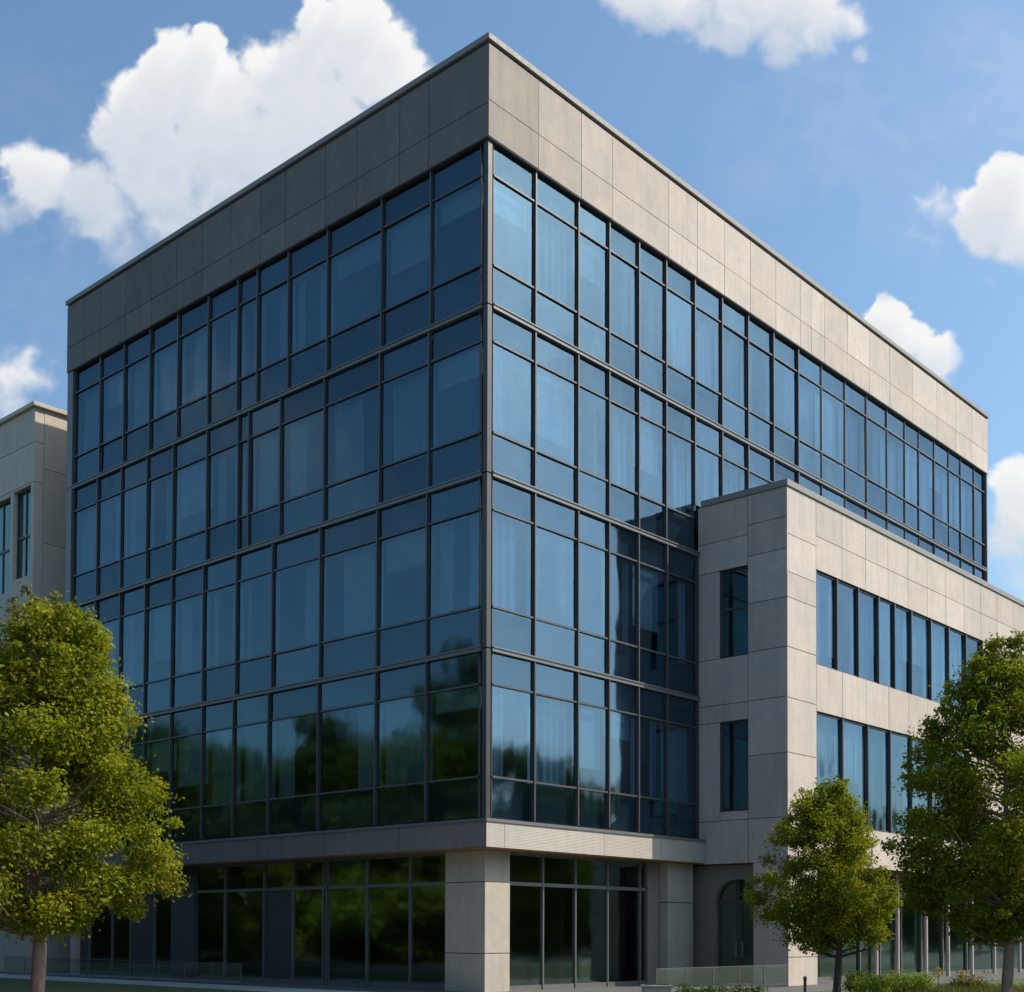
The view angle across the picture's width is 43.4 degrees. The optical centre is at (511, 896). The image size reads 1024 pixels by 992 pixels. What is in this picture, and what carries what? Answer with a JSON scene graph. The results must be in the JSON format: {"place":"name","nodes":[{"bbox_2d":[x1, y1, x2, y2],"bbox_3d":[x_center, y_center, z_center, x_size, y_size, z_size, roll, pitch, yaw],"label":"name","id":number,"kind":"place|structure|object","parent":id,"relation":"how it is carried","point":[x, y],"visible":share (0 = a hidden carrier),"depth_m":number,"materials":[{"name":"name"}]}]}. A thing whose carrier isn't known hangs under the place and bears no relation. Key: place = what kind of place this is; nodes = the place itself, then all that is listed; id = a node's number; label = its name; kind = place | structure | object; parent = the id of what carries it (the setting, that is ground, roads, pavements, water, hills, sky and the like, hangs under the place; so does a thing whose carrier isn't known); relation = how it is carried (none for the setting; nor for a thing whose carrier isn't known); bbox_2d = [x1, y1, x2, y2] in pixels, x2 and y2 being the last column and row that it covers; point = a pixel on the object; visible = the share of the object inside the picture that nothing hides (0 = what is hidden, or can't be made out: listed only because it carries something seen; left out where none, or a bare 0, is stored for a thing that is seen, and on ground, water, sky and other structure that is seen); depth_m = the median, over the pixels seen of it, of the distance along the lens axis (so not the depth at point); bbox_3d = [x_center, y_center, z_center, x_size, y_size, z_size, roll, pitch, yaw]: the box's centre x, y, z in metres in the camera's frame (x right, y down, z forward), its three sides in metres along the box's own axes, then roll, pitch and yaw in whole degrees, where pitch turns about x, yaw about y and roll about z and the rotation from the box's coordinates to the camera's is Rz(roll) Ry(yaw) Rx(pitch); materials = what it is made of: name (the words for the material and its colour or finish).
{"place":"outdoors","nodes":[
{"label":"outdoors","id":0,"kind":"place"},
{"bbox_2d":[0,401,70,971],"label":"concrete building","id":1,"kind":"structure","parent":0,"point":[33,452],"depth_m":52.04,"materials":[{"name":"beige concrete"}]},
{"bbox_2d":[0,978,251,991],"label":"lawn","id":2,"kind":"structure","parent":0,"point":[14,985],"depth_m":36.79,"materials":[{"name":"green plant"}]},
{"bbox_2d":[0,0,430,241],"bbox_3d":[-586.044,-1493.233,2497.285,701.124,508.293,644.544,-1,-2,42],"label":"cloud","id":3,"kind":"structure","parent":0,"point":[198,121],"depth_m":2432.03,"materials":[{"name":"white"}]},
{"bbox_2d":[0,968,1023,991],"bbox_3d":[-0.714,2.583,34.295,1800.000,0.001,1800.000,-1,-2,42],"label":"ground","id":4,"kind":"structure","parent":0,"point":[824,985],"depth_m":39.67,"materials":[{"name":"grey concrete"}]},
{"bbox_2d":[0,581,120,955],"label":"background tree","id":5,"kind":"object","parent":4,"relation":"on","point":[17,614],"visible":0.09,"depth_m":29.77,"materials":[{"name":"green plant"}]},
{"bbox_2d":[0,591,193,991],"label":"street tree","id":6,"kind":"object","parent":4,"relation":"on","point":[63,713],"visible":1,"depth_m":24.59,"materials":[{"name":"green plant"}]},
{"bbox_2d":[0,0,1023,600],"label":"sky","id":7,"kind":"structure","parent":0,"point":[833,156],"materials":[{"name":"blue"}]},
{"bbox_2d":[63,32,1023,991],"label":"office building","id":8,"kind":"structure","parent":0,"point":[527,528],"depth_m":41.10,"materials":[{"name":"concrete"}]},
{"bbox_2d":[73,480,102,602],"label":"window","id":9,"kind":"structure","parent":8,"relation":"in","point":[87,496],"depth_m":49.00,"materials":[{"name":"blue glass"}]},
{"bbox_2d":[74,359,105,483],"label":"window","id":10,"kind":"structure","parent":8,"relation":"in","point":[88,467],"depth_m":49.11,"materials":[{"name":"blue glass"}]},
{"bbox_2d":[97,470,128,594],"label":"window","id":11,"kind":"structure","parent":8,"relation":"in","point":[111,485],"depth_m":47.67,"materials":[{"name":"blue glass"}]},
{"bbox_2d":[100,346,129,471],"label":"window","id":12,"kind":"structure","parent":8,"relation":"in","point":[114,363],"depth_m":47.84,"materials":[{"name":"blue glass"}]},
{"bbox_2d":[120,586,152,716],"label":"window","id":13,"kind":"structure","parent":8,"relation":"in","point":[134,600],"depth_m":46.40,"materials":[{"name":"blue glass"}]},
{"bbox_2d":[121,459,154,586],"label":"window","id":14,"kind":"structure","parent":8,"relation":"in","point":[136,475],"depth_m":46.66,"materials":[{"name":"blue glass"}]},
{"bbox_2d":[124,331,157,460],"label":"window","id":15,"kind":"structure","parent":8,"relation":"in","point":[139,350],"depth_m":46.73,"materials":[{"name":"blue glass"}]},
{"bbox_2d":[130,870,154,977],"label":"shopfront window","id":16,"kind":"structure","parent":8,"relation":"in","point":[142,932],"depth_m":46.29,"materials":[{"name":"black glass"}]},
{"bbox_2d":[145,578,177,712],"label":"window","id":17,"kind":"structure","parent":8,"relation":"in","point":[161,592],"depth_m":45.39,"materials":[{"name":"blue glass"}]},
{"bbox_2d":[147,447,179,578],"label":"window","id":18,"kind":"structure","parent":8,"relation":"in","point":[162,464],"depth_m":45.45,"materials":[{"name":"blue glass"}]},
{"bbox_2d":[150,316,185,449],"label":"window","id":19,"kind":"structure","parent":8,"relation":"in","point":[166,336],"depth_m":45.58,"materials":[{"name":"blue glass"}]},
{"bbox_2d":[170,708,207,841],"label":"window","id":20,"kind":"structure","parent":8,"relation":"in","point":[189,722],"depth_m":44.05,"materials":[{"name":"blue glass"}]},
{"bbox_2d":[172,568,210,707],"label":"window","id":21,"kind":"structure","parent":8,"relation":"in","point":[189,585],"depth_m":44.30,"materials":[{"name":"blue glass"}]},
{"bbox_2d":[173,432,212,569],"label":"window","id":22,"kind":"structure","parent":8,"relation":"in","point":[191,551],"depth_m":44.29,"materials":[{"name":"blue glass"}]},
{"bbox_2d":[178,299,215,436],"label":"window","id":23,"kind":"structure","parent":8,"relation":"in","point":[195,417],"depth_m":44.30,"materials":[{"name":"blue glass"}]},
{"bbox_2d":[196,865,225,980],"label":"shopfront window","id":24,"kind":"structure","parent":8,"relation":"in","point":[211,880],"depth_m":43.61,"materials":[{"name":"black glass"}]},
{"bbox_2d":[202,701,240,838],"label":"window","id":25,"kind":"structure","parent":8,"relation":"in","point":[219,716],"depth_m":42.86,"materials":[{"name":"blue glass"}]},
{"bbox_2d":[203,557,243,700],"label":"window","id":26,"kind":"structure","parent":8,"relation":"in","point":[221,681],"depth_m":42.92,"materials":[{"name":"blue glass"}]},
{"bbox_2d":[207,419,245,559],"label":"window","id":27,"kind":"structure","parent":8,"relation":"in","point":[225,438],"depth_m":43.08,"materials":[{"name":"blue glass"}]},
{"bbox_2d":[209,283,245,423],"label":"window","id":28,"kind":"structure","parent":8,"relation":"in","point":[225,303],"depth_m":43.15,"materials":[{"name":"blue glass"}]},
{"bbox_2d":[225,863,264,982],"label":"shopfront window","id":29,"kind":"structure","parent":8,"relation":"in","point":[245,883],"depth_m":42.34,"materials":[{"name":"black glass"}]},
{"bbox_2d":[238,272,265,409],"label":"window","id":30,"kind":"structure","parent":8,"relation":"in","point":[249,387],"depth_m":42.21,"materials":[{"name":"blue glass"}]},
{"bbox_2d":[233,695,275,836],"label":"window","id":31,"kind":"structure","parent":8,"relation":"in","point":[252,815],"depth_m":41.66,"materials":[{"name":"blue glass"}]},
{"bbox_2d":[236,546,279,693],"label":"window","id":32,"kind":"structure","parent":8,"relation":"in","point":[256,674],"depth_m":41.65,"materials":[{"name":"blue glass"}]},
{"bbox_2d":[249,400,286,545],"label":"window","id":33,"kind":"structure","parent":8,"relation":"in","point":[266,420],"depth_m":41.62,"materials":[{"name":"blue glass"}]},
{"bbox_2d":[258,254,295,401],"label":"window","id":34,"kind":"structure","parent":8,"relation":"in","point":[275,277],"depth_m":41.34,"materials":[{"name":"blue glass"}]},
{"bbox_2d":[264,861,293,983],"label":"shopfront window","id":35,"kind":"structure","parent":8,"relation":"in","point":[278,894],"depth_m":41.14,"materials":[{"name":"black glass"}]},
{"bbox_2d":[268,685,323,833],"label":"window","id":36,"kind":"structure","parent":8,"relation":"in","point":[291,815],"depth_m":40.47,"materials":[{"name":"blue glass"}]},
{"bbox_2d":[272,530,326,686],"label":"window","id":37,"kind":"structure","parent":8,"relation":"in","point":[299,666],"depth_m":40.10,"materials":[{"name":"blue glass"}]},
{"bbox_2d":[281,381,329,534],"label":"window","id":38,"kind":"structure","parent":8,"relation":"in","point":[302,511],"depth_m":40.47,"materials":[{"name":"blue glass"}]},
{"bbox_2d":[293,859,323,984],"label":"shopfront window","id":39,"kind":"structure","parent":8,"relation":"in","point":[308,876],"depth_m":40.15,"materials":[{"name":"black glass"}]},
{"bbox_2d":[289,233,334,387],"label":"window","id":40,"kind":"structure","parent":8,"relation":"in","point":[311,364],"depth_m":40.15,"materials":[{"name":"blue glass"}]},
{"bbox_2d":[328,857,367,986],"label":"shopfront window","id":41,"kind":"structure","parent":8,"relation":"in","point":[347,877],"depth_m":38.91,"materials":[{"name":"black glass"}]},
{"bbox_2d":[318,673,381,829],"bbox_3d":[-4.783,-4.275,38.395,2.532,4.450,0.442,-1,-2,42],"label":"window","id":42,"kind":"structure","parent":8,"relation":"in","point":[354,809],"depth_m":38.30,"materials":[{"name":"blue glass"}]},
{"bbox_2d":[320,512,383,676],"bbox_3d":[-4.751,-8.949,38.497,2.502,4.600,0.420,-1,-2,42],"label":"window","id":43,"kind":"structure","parent":8,"relation":"in","point":[357,650],"depth_m":38.54,"materials":[{"name":"blue glass"}]},
{"bbox_2d":[325,357,385,520],"bbox_3d":[-4.649,-13.619,38.557,2.432,4.440,0.428,-1,-2,42],"label":"window","id":44,"kind":"structure","parent":8,"relation":"in","point":[353,492],"depth_m":38.88,"materials":[{"name":"blue glass"}]},
{"bbox_2d":[328,203,387,369],"bbox_3d":[-4.619,-18.202,38.595,2.382,4.425,0.310,-1,-2,42],"label":"window","id":45,"kind":"structure","parent":8,"relation":"in","point":[361,341],"depth_m":38.74,"materials":[{"name":"blue glass"}]},
{"bbox_2d":[367,855,410,988],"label":"shopfront window","id":46,"kind":"structure","parent":8,"relation":"in","point":[389,877],"depth_m":37.69,"materials":[{"name":"black glass"}]},
{"bbox_2d":[376,664,432,824],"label":"window","id":47,"kind":"structure","parent":8,"relation":"in","point":[405,720],"depth_m":36.98,"materials":[{"name":"blue glass"}]},
{"bbox_2d":[377,496,432,665],"bbox_3d":[-3.059,-8.989,36.902,2.012,4.600,0.310,-1,-2,42],"label":"window","id":48,"kind":"structure","parent":8,"relation":"in","point":[408,551],"depth_m":37.06,"materials":[{"name":"blue glass"}]},
{"bbox_2d":[380,335,435,502],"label":"window","id":49,"kind":"structure","parent":8,"relation":"in","point":[408,475],"depth_m":37.15,"materials":[{"name":"blue glass"}]},
{"bbox_2d":[382,175,436,345],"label":"window","id":50,"kind":"structure","parent":8,"relation":"in","point":[410,241],"depth_m":37.25,"materials":[{"name":"blue glass"}]},
{"bbox_2d":[410,853,445,990],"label":"shopfront window","id":51,"kind":"structure","parent":8,"relation":"in","point":[427,926],"depth_m":36.60,"materials":[{"name":"black glass"}]},
{"bbox_2d":[427,652,481,820],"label":"window","id":52,"kind":"structure","parent":8,"relation":"in","point":[455,800],"depth_m":35.47,"materials":[{"name":"blue glass"}]},
{"bbox_2d":[427,478,482,655],"bbox_3d":[-1.493,-9.023,35.570,1.962,4.600,0.422,-1,-2,42],"label":"window","id":53,"kind":"structure","parent":8,"relation":"in","point":[450,632],"depth_m":35.62,"materials":[{"name":"blue glass"}]},
{"bbox_2d":[429,310,482,486],"bbox_3d":[-1.498,-13.693,35.646,1.912,4.440,0.310,-1,-2,42],"label":"window","id":54,"kind":"structure","parent":8,"relation":"in","point":[465,458],"depth_m":35.74,"materials":[{"name":"blue glass"}]},
{"bbox_2d":[431,145,483,323],"bbox_3d":[-1.466,-18.274,35.760,1.862,4.425,0.310,-1,-2,42],"label":"window","id":55,"kind":"structure","parent":8,"relation":"in","point":[466,293],"depth_m":35.85,"materials":[{"name":"blue glass"}]},
{"bbox_2d":[490,652,533,820],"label":"window","id":56,"kind":"structure","parent":8,"relation":"in","point":[508,799],"depth_m":35.37,"materials":[{"name":"blue glass"}]},
{"bbox_2d":[491,477,533,654],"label":"window","id":57,"kind":"structure","parent":8,"relation":"in","point":[509,631],"depth_m":35.59,"materials":[{"name":"blue glass"}]},
{"bbox_2d":[491,310,534,485],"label":"window","id":58,"kind":"structure","parent":8,"relation":"in","point":[509,460],"depth_m":35.65,"materials":[{"name":"blue glass"}]},
{"bbox_2d":[492,144,534,323],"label":"window","id":59,"kind":"structure","parent":8,"relation":"in","point":[507,294],"depth_m":35.86,"materials":[{"name":"blue glass"}]},
{"bbox_2d":[504,852,542,990],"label":"shopfront window","id":60,"kind":"structure","parent":8,"relation":"in","point":[526,884],"depth_m":36.39,"materials":[{"name":"black glass"}]},
{"bbox_2d":[527,663,576,825],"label":"window","id":61,"kind":"structure","parent":8,"relation":"in","point":[553,805],"depth_m":36.88,"materials":[{"name":"blue glass"}]},
{"bbox_2d":[527,495,576,665],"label":"window","id":62,"kind":"structure","parent":8,"relation":"in","point":[552,643],"depth_m":36.99,"materials":[{"name":"blue glass"}]},
{"bbox_2d":[528,175,577,346],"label":"window","id":63,"kind":"structure","parent":8,"relation":"in","point":[552,317],"depth_m":37.29,"materials":[{"name":"blue glass"}]},
{"bbox_2d":[529,334,577,502],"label":"window","id":64,"kind":"structure","parent":8,"relation":"in","point":[552,394],"depth_m":37.14,"materials":[{"name":"blue glass"}]},
{"bbox_2d":[542,855,574,989],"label":"shopfront window","id":65,"kind":"structure","parent":8,"relation":"in","point":[558,872],"depth_m":37.45,"materials":[{"name":"black glass"}]},
{"bbox_2d":[570,512,607,673],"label":"window","id":66,"kind":"structure","parent":8,"relation":"in","point":[591,531],"depth_m":38.17,"materials":[{"name":"blue glass"}]},
{"bbox_2d":[571,674,607,828],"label":"window","id":67,"kind":"structure","parent":8,"relation":"in","point":[590,689],"depth_m":38.13,"materials":[{"name":"blue glass"}]},
{"bbox_2d":[571,357,608,515],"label":"window","id":68,"kind":"structure","parent":8,"relation":"in","point":[591,379],"depth_m":38.46,"materials":[{"name":"blue glass"}]},
{"bbox_2d":[572,204,608,363],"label":"window","id":69,"kind":"structure","parent":8,"relation":"in","point":[591,229],"depth_m":38.53,"materials":[{"name":"blue glass"}]},
{"bbox_2d":[575,857,606,987],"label":"shopfront window","id":70,"kind":"structure","parent":8,"relation":"in","point":[590,873],"depth_m":38.58,"materials":[{"name":"black glass"}]},
{"bbox_2d":[600,224,637,378],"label":"window","id":71,"kind":"structure","parent":8,"relation":"in","point":[621,248],"depth_m":39.61,"materials":[{"name":"blue glass"}]},
{"bbox_2d":[601,524,637,680],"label":"window","id":72,"kind":"structure","parent":8,"relation":"in","point":[621,541],"depth_m":39.40,"materials":[{"name":"blue glass"}]},
{"bbox_2d":[602,681,637,831],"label":"window","id":73,"kind":"structure","parent":8,"relation":"in","point":[620,695],"depth_m":39.23,"materials":[{"name":"blue glass"}]},
{"bbox_2d":[603,373,637,526],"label":"window","id":74,"kind":"structure","parent":8,"relation":"in","point":[621,394],"depth_m":39.56,"materials":[{"name":"blue glass"}]},
{"bbox_2d":[607,859,639,986],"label":"shopfront window","id":75,"kind":"structure","parent":8,"relation":"in","point":[623,889],"depth_m":39.76,"materials":[{"name":"black glass"}]},
{"bbox_2d":[630,688,666,834],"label":"window","id":76,"kind":"structure","parent":8,"relation":"in","point":[650,703],"depth_m":40.35,"materials":[{"name":"blue glass"}]},
{"bbox_2d":[631,244,665,393],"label":"window","id":77,"kind":"structure","parent":8,"relation":"in","point":[649,265],"depth_m":40.78,"materials":[{"name":"blue glass"}]},
{"bbox_2d":[632,389,665,537],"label":"window","id":78,"kind":"structure","parent":8,"relation":"in","point":[649,407],"depth_m":40.61,"materials":[{"name":"blue glass"}]},
{"bbox_2d":[632,535,666,687],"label":"window","id":79,"kind":"structure","parent":8,"relation":"in","point":[650,553],"depth_m":40.49,"materials":[{"name":"blue glass"}]},
{"bbox_2d":[660,404,693,549],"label":"window","id":80,"kind":"structure","parent":8,"relation":"in","point":[677,423],"depth_m":41.92,"materials":[{"name":"blue glass"}]},
{"bbox_2d":[660,262,693,408],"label":"window","id":81,"kind":"structure","parent":8,"relation":"in","point":[677,285],"depth_m":42.08,"materials":[{"name":"blue glass"}]},
{"bbox_2d":[660,695,696,837],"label":"window","id":82,"kind":"structure","parent":8,"relation":"in","point":[679,710],"depth_m":41.61,"materials":[{"name":"blue glass"}]},
{"bbox_2d":[661,547,696,695],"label":"window","id":83,"kind":"structure","parent":8,"relation":"in","point":[679,565],"depth_m":41.85,"materials":[{"name":"blue glass"}]},
{"bbox_2d":[689,281,721,424],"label":"window","id":84,"kind":"structure","parent":8,"relation":"in","point":[705,303],"depth_m":43.19,"materials":[{"name":"blue glass"}]},
{"bbox_2d":[715,300,747,438],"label":"window","id":85,"kind":"structure","parent":8,"relation":"in","point":[732,321],"depth_m":44.33,"materials":[{"name":"blue glass"}]},
{"bbox_2d":[721,720,748,811],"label":"slot window","id":86,"kind":"structure","parent":8,"relation":"in","point":[735,792],"depth_m":41.19,"materials":[{"name":"blue glass"}]},
{"bbox_2d":[721,566,748,658],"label":"slot window","id":87,"kind":"structure","parent":8,"relation":"in","point":[734,583],"depth_m":41.34,"materials":[{"name":"blue glass"}]},
{"bbox_2d":[717,880,753,983],"bbox_3d":[7.321,1.141,41.368,1.640,3.335,0.128,-1,-2,42],"label":"arched doorway","id":88,"kind":"structure","parent":8,"relation":"in","point":[735,929],"depth_m":41.52,"materials":[{"name":"black glass"}]},
{"bbox_2d":[740,317,772,451],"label":"window","id":89,"kind":"structure","parent":8,"relation":"in","point":[758,338],"depth_m":45.39,"materials":[{"name":"blue glass"}]},
{"bbox_2d":[765,334,797,465],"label":"window","id":90,"kind":"structure","parent":8,"relation":"in","point":[783,354],"depth_m":46.89,"materials":[{"name":"blue glass"}]},
{"bbox_2d":[790,351,821,477],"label":"window","id":91,"kind":"structure","parent":8,"relation":"in","point":[807,370],"depth_m":48.22,"materials":[{"name":"blue glass"}]},
{"bbox_2d":[815,367,844,490],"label":"window","id":92,"kind":"structure","parent":8,"relation":"in","point":[830,385],"depth_m":49.52,"materials":[{"name":"blue glass"}]},
{"bbox_2d":[838,382,866,502],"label":"window","id":93,"kind":"structure","parent":8,"relation":"in","point":[853,399],"depth_m":50.90,"materials":[{"name":"blue glass"}]},
{"bbox_2d":[849,588,876,682],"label":"ribbon window","id":94,"kind":"structure","parent":8,"relation":"in","point":[859,605],"depth_m":44.04,"materials":[{"name":"blue glass"}]},
{"bbox_2d":[859,397,886,513],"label":"window","id":95,"kind":"structure","parent":8,"relation":"in","point":[874,413],"depth_m":52.26,"materials":[{"name":"blue glass"}]},
{"bbox_2d":[859,725,888,832],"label":"ribbon window","id":96,"kind":"structure","parent":8,"relation":"in","point":[869,740],"depth_m":44.75,"materials":[{"name":"blue glass"}]},
{"bbox_2d":[880,410,904,523],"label":"window","id":97,"kind":"structure","parent":8,"relation":"in","point":[893,425],"depth_m":53.50,"materials":[{"name":"blue glass"}]},
{"bbox_2d":[605,0,863,63],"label":"cloud","id":98,"kind":"structure","parent":0,"point":[786,30],"depth_m":2373.07,"materials":[{"name":"white"}]},
{"bbox_2d":[863,294,957,380],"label":"cloud","id":99,"kind":"structure","parent":0,"point":[891,318],"depth_m":2559.26,"materials":[{"name":"white"}]},
{"bbox_2d":[813,978,1023,991],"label":"lawn","id":100,"kind":"structure","parent":0,"point":[1015,981],"depth_m":43.34,"materials":[{"name":"green plant"}]},
{"bbox_2d":[741,772,905,991],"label":"street tree","id":101,"kind":"object","parent":100,"relation":"on","point":[841,859],"visible":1,"depth_m":31.57,"materials":[{"name":"green plant"}]},
{"bbox_2d":[880,630,1023,991],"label":"street tree","id":102,"kind":"object","parent":100,"relation":"on","point":[998,707],"visible":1,"depth_m":28.63,"materials":[{"name":"green plant"}]},
{"bbox_2d":[927,152,1023,262],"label":"cloud","id":103,"kind":"structure","parent":0,"point":[988,219],"depth_m":2434.85,"materials":[{"name":"white"}]},
{"bbox_2d":[987,454,1023,557],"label":"cloud","id":104,"kind":"structure","parent":0,"point":[1005,479],"depth_m":2608.76,"materials":[{"name":"white"}]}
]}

